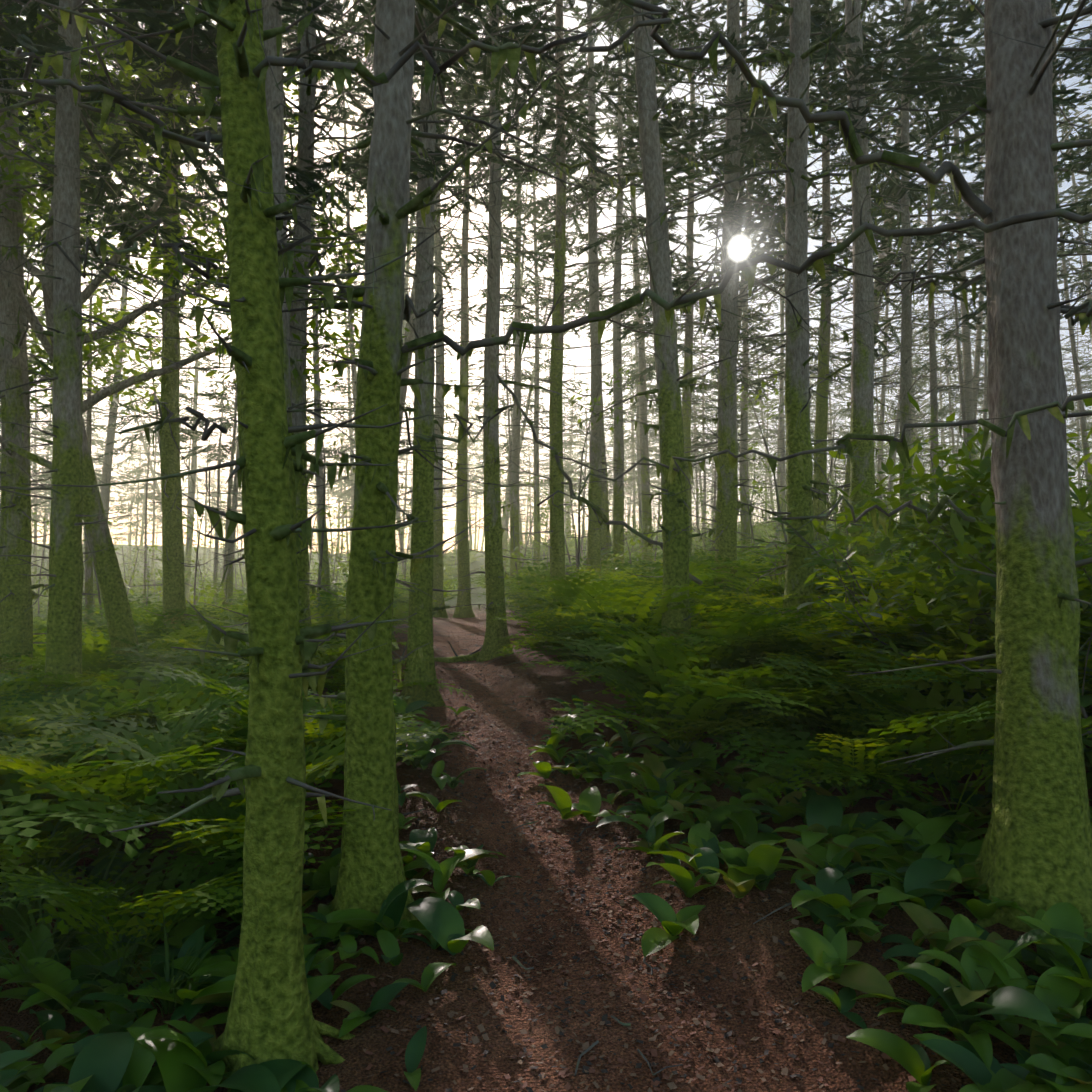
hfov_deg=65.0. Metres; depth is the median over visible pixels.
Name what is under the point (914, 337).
spruce
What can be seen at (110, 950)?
grass tuft
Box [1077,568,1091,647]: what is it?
shrub
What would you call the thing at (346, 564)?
trees
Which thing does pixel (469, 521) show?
spruce
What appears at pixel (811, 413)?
spruce
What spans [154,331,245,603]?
spruce
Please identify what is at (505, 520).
spruce
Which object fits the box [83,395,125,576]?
spruce
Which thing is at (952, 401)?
spruce
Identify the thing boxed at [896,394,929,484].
spruce
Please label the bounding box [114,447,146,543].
spruce
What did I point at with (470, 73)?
spruce
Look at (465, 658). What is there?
fallen dead wood
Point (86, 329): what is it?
spruce
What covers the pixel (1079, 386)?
spruce
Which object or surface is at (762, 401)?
spruce
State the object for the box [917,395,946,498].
spruce
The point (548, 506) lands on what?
spruce
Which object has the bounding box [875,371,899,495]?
spruce
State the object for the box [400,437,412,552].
spruce
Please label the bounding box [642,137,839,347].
sun lens bloom
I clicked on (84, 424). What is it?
spruce
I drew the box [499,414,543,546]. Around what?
spruce
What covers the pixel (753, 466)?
spruce
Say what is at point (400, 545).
spruce
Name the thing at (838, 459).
spruce
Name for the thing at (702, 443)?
spruce
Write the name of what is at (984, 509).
shrub
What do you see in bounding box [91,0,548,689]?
spruce
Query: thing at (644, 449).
spruce
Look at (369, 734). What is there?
tree
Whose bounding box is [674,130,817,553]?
spruce
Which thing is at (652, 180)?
tree
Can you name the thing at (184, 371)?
spruce
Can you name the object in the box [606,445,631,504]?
spruce
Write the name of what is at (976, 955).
bluebead lily leaves
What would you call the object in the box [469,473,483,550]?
spruce
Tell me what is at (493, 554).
spruce
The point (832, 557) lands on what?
shrub
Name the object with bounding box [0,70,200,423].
tree
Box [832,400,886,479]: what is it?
spruce
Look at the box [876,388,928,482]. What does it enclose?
spruce
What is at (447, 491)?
spruce
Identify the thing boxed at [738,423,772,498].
spruce
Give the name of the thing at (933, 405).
spruce
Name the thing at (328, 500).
spruce
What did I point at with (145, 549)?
spruce
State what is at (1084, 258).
spruce
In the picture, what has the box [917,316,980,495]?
spruce
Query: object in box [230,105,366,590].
spruce
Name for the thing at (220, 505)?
spruce
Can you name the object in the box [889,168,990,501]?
spruce
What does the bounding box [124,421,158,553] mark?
spruce
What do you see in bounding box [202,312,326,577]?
spruce
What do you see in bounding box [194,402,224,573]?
spruce
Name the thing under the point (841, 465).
spruce
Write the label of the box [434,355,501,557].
spruce
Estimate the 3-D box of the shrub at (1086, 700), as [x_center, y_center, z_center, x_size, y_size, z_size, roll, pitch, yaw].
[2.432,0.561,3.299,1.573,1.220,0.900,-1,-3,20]
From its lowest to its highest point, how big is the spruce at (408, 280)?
17.203 m
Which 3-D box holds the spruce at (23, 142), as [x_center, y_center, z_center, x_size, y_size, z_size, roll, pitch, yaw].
[-5.973,-4.532,9.548,4.273,13.439,4.082,-2,-4,35]
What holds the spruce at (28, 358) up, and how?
on the forest ground
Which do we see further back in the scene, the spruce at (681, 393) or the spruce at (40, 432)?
the spruce at (681, 393)
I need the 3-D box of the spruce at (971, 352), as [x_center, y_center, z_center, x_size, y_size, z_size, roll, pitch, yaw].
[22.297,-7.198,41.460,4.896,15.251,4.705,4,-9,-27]
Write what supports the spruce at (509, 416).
on the forest ground
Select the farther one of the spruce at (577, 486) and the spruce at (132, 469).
the spruce at (132, 469)
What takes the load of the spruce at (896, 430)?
on the forest ground
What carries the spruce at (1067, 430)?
on the forest ground
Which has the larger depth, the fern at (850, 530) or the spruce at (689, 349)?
the spruce at (689, 349)
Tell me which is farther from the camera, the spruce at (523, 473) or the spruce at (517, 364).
the spruce at (523, 473)
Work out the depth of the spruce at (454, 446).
56.09 m
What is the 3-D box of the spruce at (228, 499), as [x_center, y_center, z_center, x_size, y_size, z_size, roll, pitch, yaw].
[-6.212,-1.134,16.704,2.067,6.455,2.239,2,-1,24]
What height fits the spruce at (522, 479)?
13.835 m
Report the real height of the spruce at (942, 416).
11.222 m
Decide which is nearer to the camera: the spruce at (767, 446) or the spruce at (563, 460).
the spruce at (767, 446)
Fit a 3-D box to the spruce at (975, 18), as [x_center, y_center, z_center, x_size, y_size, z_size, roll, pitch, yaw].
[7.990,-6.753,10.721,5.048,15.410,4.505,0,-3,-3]
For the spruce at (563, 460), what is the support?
on the forest ground
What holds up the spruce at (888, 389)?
on the forest ground
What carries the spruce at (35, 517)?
on the forest ground
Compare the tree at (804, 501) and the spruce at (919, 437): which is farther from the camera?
the spruce at (919, 437)
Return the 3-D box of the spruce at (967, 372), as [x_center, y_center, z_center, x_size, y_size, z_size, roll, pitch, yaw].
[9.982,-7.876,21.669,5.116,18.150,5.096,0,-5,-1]
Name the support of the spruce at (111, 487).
on the forest ground
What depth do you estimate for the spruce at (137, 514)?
65.28 m
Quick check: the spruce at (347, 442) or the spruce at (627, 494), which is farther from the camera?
the spruce at (627, 494)
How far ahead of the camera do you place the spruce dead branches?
2.77 m
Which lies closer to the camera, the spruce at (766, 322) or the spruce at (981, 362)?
the spruce at (766, 322)
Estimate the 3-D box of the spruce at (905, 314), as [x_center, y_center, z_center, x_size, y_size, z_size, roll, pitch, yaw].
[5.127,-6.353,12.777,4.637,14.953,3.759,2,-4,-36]
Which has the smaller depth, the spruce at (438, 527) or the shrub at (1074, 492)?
the shrub at (1074, 492)
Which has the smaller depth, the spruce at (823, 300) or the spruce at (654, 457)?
the spruce at (823, 300)
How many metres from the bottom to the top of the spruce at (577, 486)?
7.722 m
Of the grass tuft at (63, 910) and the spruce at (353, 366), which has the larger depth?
the spruce at (353, 366)
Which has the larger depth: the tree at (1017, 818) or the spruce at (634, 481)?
the spruce at (634, 481)
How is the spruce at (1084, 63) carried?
on the forest ground
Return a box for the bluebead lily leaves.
[0,695,1091,1091]
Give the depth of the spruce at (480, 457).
67.23 m
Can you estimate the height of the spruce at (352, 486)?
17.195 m
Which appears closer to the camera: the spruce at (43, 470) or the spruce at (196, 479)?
the spruce at (43, 470)
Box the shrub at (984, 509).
[746,393,1091,782]
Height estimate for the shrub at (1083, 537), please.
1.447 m
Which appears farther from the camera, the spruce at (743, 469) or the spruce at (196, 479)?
the spruce at (196, 479)
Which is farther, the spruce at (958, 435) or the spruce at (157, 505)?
the spruce at (157, 505)
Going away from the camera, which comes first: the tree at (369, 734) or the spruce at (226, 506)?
the tree at (369, 734)
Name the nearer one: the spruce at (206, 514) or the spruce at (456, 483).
the spruce at (206, 514)
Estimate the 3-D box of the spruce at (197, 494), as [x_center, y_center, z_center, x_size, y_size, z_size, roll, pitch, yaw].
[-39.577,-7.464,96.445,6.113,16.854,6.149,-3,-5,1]
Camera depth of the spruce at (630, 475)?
82.07 m
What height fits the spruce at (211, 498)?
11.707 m
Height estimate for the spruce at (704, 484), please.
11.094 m
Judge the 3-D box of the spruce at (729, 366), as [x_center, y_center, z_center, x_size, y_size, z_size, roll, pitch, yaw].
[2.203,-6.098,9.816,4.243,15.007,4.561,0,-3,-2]
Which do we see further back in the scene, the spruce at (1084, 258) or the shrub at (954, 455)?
the spruce at (1084, 258)
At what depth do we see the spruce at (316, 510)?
98.22 m
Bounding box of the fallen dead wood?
[208,631,482,788]
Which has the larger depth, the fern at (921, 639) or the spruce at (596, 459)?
the spruce at (596, 459)
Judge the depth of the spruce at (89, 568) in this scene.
12.67 m
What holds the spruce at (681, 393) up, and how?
on the forest ground
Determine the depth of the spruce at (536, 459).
23.82 m
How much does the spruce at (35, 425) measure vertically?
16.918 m
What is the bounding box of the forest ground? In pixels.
[0,537,1091,1091]
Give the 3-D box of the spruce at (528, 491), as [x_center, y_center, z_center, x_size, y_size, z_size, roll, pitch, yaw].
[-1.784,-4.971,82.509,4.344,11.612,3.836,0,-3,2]
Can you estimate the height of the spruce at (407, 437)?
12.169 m
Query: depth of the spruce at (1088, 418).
57.41 m
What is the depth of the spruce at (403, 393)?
14.13 m
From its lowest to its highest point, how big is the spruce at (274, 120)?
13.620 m
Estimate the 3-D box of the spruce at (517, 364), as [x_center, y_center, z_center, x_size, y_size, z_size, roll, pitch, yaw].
[-0.381,-5.736,19.218,4.098,15.231,3.865,3,-4,-43]
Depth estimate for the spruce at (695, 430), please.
38.61 m
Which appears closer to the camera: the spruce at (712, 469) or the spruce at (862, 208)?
the spruce at (862, 208)
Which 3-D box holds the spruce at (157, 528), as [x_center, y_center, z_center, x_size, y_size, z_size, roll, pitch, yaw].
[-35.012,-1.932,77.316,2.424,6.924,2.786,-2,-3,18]
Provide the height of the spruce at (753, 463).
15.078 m
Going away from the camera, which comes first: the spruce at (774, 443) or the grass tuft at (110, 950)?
the grass tuft at (110, 950)
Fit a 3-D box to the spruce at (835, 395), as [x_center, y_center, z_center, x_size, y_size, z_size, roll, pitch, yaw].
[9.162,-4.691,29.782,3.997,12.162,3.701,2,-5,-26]
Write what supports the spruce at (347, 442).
on the forest ground
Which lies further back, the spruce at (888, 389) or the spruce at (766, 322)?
the spruce at (888, 389)
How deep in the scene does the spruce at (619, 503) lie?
16.13 m
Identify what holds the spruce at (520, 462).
on the forest ground
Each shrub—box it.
[732,521,814,594]
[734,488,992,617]
[746,393,1091,782]
[773,529,930,589]
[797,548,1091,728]
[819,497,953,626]
[868,511,988,569]
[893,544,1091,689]
[913,453,1091,587]
[947,439,1091,551]
[953,542,1091,751]
[963,470,1091,533]
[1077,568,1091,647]
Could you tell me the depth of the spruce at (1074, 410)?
63.45 m
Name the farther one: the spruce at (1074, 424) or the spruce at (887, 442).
the spruce at (887, 442)
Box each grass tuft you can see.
[0,822,189,954]
[6,886,176,986]
[86,913,238,1017]
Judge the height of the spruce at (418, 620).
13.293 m
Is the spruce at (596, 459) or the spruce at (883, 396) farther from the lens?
the spruce at (883, 396)
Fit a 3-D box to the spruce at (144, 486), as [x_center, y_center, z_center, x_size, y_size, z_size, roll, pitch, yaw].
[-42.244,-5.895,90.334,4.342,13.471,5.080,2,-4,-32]
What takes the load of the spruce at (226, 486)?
on the forest ground
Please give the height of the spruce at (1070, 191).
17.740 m
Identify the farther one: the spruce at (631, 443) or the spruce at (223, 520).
the spruce at (223, 520)
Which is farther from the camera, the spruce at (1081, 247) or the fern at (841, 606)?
the spruce at (1081, 247)
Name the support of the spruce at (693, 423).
on the forest ground
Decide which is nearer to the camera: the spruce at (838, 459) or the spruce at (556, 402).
the spruce at (556, 402)
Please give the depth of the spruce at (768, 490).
77.92 m
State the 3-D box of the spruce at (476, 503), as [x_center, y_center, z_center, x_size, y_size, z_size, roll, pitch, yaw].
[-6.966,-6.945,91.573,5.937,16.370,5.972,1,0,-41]
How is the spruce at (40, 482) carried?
on the forest ground
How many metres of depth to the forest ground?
2.73 m
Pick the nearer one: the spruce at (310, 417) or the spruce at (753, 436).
the spruce at (310, 417)
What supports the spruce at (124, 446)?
on the forest ground
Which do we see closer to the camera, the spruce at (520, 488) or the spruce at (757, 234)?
the spruce at (757, 234)
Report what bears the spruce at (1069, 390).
on the forest ground
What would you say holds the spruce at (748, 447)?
on the forest ground
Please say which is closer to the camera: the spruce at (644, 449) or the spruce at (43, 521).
the spruce at (644, 449)
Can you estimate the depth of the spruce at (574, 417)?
38.91 m
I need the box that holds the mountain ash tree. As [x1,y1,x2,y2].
[0,0,462,664]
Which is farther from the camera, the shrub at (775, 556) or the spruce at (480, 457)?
the spruce at (480, 457)
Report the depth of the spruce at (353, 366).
17.38 m
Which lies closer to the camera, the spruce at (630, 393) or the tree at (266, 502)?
the tree at (266, 502)
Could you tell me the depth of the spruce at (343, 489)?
63.53 m
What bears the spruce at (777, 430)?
on the forest ground
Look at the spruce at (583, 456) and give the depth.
88.90 m
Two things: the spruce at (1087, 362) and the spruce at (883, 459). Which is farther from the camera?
the spruce at (883, 459)
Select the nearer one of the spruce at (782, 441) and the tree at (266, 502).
the tree at (266, 502)
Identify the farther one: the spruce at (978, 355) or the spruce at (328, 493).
the spruce at (328, 493)
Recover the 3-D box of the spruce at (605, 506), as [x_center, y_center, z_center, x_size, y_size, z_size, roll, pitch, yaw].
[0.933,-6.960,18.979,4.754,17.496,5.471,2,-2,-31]
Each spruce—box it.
[0,0,221,678]
[0,0,411,707]
[0,0,575,651]
[0,9,162,582]
[0,225,52,481]
[0,248,93,518]
[0,350,52,467]
[0,417,45,506]
[17,5,195,514]
[18,6,365,643]
[27,237,159,629]
[27,341,52,591]
[29,325,137,580]
[30,363,118,538]
[30,382,51,589]
[31,140,223,608]
[31,412,48,559]
[32,384,123,605]
[32,449,52,588]
[33,287,127,565]
[82,394,124,554]
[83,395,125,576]
[83,438,114,569]
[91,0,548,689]
[92,295,219,605]
[94,334,186,546]
[96,430,134,527]
[109,407,159,571]
[109,443,150,574]
[110,377,187,583]
[113,493,140,570]
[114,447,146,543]
[118,393,160,604]
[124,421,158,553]
[124,442,160,547]
[131,298,221,545]
[133,205,237,603]
[143,488,161,558]
[149,474,161,543]
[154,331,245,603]
[155,396,226,582]
[179,351,245,604]
[180,288,311,608]
[182,415,216,547]
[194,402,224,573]
[195,438,227,562]
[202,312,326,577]
[203,478,225,548]
[203,483,236,563]
[204,0,555,650]
[206,391,242,581]
[210,440,241,548]
[223,459,242,568]
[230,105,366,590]
[286,0,603,706]
[286,0,627,661]
[288,14,412,558]
[306,374,353,578]
[306,441,333,557]
[307,247,361,557]
[307,443,333,552]
[308,394,353,559]
[309,0,554,589]
[309,419,350,558]
[309,437,350,557]
[313,321,361,579]
[320,125,482,552]
[322,355,407,504]
[326,416,353,550]
[326,419,350,555]
[341,55,552,617]
[351,0,747,624]
[365,0,565,617]
[396,423,411,574]
[396,445,411,576]
[398,400,443,551]
[400,390,443,530]
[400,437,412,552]
[412,4,588,608]
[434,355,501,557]
[434,374,481,532]
[437,0,743,576]
[443,344,504,548]
[443,408,482,548]
[443,451,456,516]
[451,400,509,539]
[456,414,504,548]
[468,302,566,589]
[469,181,589,570]
[469,430,504,550]
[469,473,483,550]
[470,107,603,570]
[477,262,583,549]
[477,386,542,489]
[479,432,523,511]
[499,364,533,570]
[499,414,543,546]
[500,436,533,506]
[501,0,702,571]
[501,8,719,575]
[519,433,545,558]
[520,335,589,556]
[520,441,547,542]
[527,1,713,562]
[531,400,579,498]
[539,367,608,540]
[540,470,549,537]
[541,388,588,535]
[541,403,588,534]
[544,454,580,526]
[546,385,613,563]
[553,0,932,590]
[564,409,588,535]
[572,406,590,532]
[574,0,775,555]
[587,397,637,515]
[601,0,868,563]
[601,261,658,557]
[602,266,660,527]
[604,0,1088,572]
[606,411,632,526]
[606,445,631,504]
[607,348,658,538]
[607,362,655,511]
[609,450,637,521]
[610,415,654,532]
[622,251,738,554]
[628,398,660,527]
[629,335,717,499]
[636,395,694,506]
[648,394,660,527]
[648,394,707,483]
[650,325,715,526]
[653,0,834,555]
[653,362,717,551]
[654,355,717,505]
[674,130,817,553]
[678,300,748,550]
[680,0,983,543]
[691,350,754,554]
[691,401,716,519]
[705,306,785,519]
[706,391,763,483]
[715,268,820,540]
[737,179,881,506]
[737,319,811,521]
[738,410,764,503]
[738,415,771,510]
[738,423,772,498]
[739,134,850,546]
[741,0,1077,542]
[748,354,785,521]
[754,270,850,510]
[756,0,1064,547]
[759,451,776,519]
[763,382,815,522]
[770,348,835,455]
[808,0,1076,529]
[809,307,850,516]
[810,319,850,500]
[811,380,844,478]
[827,407,875,485]
[828,214,929,534]
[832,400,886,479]
[835,226,954,530]
[839,335,926,496]
[850,0,987,508]
[874,279,946,531]
[874,288,962,499]
[874,405,898,478]
[874,426,899,508]
[875,0,1091,503]
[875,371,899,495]
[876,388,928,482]
[877,410,893,499]
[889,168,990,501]
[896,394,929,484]
[911,255,987,489]
[911,293,983,500]
[912,116,1072,493]
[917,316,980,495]
[917,328,979,509]
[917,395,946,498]
[922,0,1091,370]
[925,327,990,509]
[940,285,987,406]
[942,351,956,508]
[962,292,991,459]
[974,93,1091,514]
[1051,0,1091,306]
[1056,0,1091,369]
[1056,75,1091,460]
[1057,24,1091,155]
[1058,106,1091,471]
[1060,316,1088,479]
[1062,325,1091,505]
[1062,346,1078,443]
[1066,336,1091,433]
[1066,411,1091,496]
[1067,333,1091,486]
[1067,375,1091,504]
[1068,344,1091,463]
[1079,339,1091,370]
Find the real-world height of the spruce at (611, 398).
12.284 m
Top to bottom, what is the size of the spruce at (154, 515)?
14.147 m
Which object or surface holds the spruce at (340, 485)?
on the forest ground
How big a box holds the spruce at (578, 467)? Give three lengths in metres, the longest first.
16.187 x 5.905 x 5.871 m
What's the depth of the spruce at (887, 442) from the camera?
76.39 m
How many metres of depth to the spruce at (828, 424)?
61.45 m
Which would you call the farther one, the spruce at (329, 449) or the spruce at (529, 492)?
the spruce at (529, 492)
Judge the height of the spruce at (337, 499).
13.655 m
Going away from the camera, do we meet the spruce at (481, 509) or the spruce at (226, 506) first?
the spruce at (226, 506)
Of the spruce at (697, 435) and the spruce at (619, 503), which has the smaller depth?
the spruce at (619, 503)
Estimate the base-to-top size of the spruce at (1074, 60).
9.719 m
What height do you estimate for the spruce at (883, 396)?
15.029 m
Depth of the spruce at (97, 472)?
63.01 m
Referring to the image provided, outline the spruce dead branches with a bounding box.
[0,0,1091,585]
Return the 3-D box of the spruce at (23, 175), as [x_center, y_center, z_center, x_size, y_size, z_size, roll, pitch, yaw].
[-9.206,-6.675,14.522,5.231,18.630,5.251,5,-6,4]
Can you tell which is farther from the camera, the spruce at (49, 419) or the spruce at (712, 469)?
the spruce at (712, 469)
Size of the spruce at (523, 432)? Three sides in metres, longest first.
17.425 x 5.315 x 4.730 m
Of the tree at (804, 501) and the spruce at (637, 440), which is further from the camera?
the spruce at (637, 440)
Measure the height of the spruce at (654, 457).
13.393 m
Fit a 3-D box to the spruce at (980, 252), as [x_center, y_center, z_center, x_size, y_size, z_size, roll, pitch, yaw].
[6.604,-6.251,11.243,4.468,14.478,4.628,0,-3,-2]
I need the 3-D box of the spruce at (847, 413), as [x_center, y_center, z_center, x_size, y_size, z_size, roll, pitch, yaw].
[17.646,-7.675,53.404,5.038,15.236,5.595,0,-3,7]
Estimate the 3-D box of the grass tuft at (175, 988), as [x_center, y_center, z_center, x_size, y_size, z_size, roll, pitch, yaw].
[-1.149,1.297,2.630,0.504,0.222,0.464,0,-3,1]
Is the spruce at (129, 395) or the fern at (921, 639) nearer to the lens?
the fern at (921, 639)
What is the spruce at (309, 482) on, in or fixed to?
on the forest ground
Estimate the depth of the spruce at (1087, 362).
39.45 m
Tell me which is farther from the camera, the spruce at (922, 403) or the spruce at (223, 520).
the spruce at (223, 520)
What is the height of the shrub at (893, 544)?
1.109 m
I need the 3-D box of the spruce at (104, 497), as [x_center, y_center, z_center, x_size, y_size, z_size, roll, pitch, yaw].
[-11.435,-5.543,23.496,5.386,17.660,4.793,-1,-9,-7]
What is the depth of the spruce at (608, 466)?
98.31 m
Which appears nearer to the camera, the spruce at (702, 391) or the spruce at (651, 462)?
the spruce at (702, 391)
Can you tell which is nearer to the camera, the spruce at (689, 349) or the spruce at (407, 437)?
the spruce at (689, 349)
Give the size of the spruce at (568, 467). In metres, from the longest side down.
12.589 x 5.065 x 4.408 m
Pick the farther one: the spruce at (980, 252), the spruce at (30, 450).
the spruce at (30, 450)
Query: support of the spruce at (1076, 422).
on the forest ground
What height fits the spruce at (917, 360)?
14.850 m
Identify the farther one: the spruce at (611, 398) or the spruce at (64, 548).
the spruce at (611, 398)
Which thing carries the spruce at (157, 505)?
on the forest ground
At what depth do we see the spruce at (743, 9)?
12.86 m
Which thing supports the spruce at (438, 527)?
on the forest ground
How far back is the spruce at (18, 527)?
7.38 m
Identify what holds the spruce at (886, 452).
on the forest ground
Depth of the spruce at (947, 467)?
64.78 m
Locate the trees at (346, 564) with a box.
[0,338,1091,617]
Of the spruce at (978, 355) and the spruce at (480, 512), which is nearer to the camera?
the spruce at (978, 355)
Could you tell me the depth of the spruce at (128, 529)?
68.52 m
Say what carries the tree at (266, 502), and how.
on the forest ground
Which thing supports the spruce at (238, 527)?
on the forest ground
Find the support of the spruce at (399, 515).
on the forest ground
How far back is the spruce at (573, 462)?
77.52 m
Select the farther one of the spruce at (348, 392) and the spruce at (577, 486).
the spruce at (577, 486)
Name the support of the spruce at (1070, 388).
on the forest ground
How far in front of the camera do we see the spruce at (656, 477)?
77.38 m
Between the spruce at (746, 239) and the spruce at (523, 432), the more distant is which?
the spruce at (523, 432)
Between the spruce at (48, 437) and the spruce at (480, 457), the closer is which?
the spruce at (48, 437)
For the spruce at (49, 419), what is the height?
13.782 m
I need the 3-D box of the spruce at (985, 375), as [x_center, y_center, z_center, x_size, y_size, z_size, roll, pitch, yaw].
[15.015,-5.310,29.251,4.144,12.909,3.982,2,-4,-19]
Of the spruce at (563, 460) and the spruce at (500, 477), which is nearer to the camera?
the spruce at (563, 460)
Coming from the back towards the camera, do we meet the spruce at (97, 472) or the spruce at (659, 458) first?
the spruce at (97, 472)
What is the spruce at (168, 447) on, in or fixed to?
on the forest ground
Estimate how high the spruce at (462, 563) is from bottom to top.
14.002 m
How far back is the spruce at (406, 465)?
58.03 m
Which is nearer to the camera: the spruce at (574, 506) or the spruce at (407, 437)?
the spruce at (407, 437)
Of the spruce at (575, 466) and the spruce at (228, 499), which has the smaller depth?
the spruce at (228, 499)
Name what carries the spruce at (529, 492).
on the forest ground
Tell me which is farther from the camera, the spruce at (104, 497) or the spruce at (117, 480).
the spruce at (117, 480)
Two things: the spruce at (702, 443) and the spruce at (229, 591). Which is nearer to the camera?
the spruce at (229, 591)
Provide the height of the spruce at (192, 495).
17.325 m
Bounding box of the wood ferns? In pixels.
[0,510,1091,961]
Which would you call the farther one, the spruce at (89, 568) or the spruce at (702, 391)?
the spruce at (702, 391)

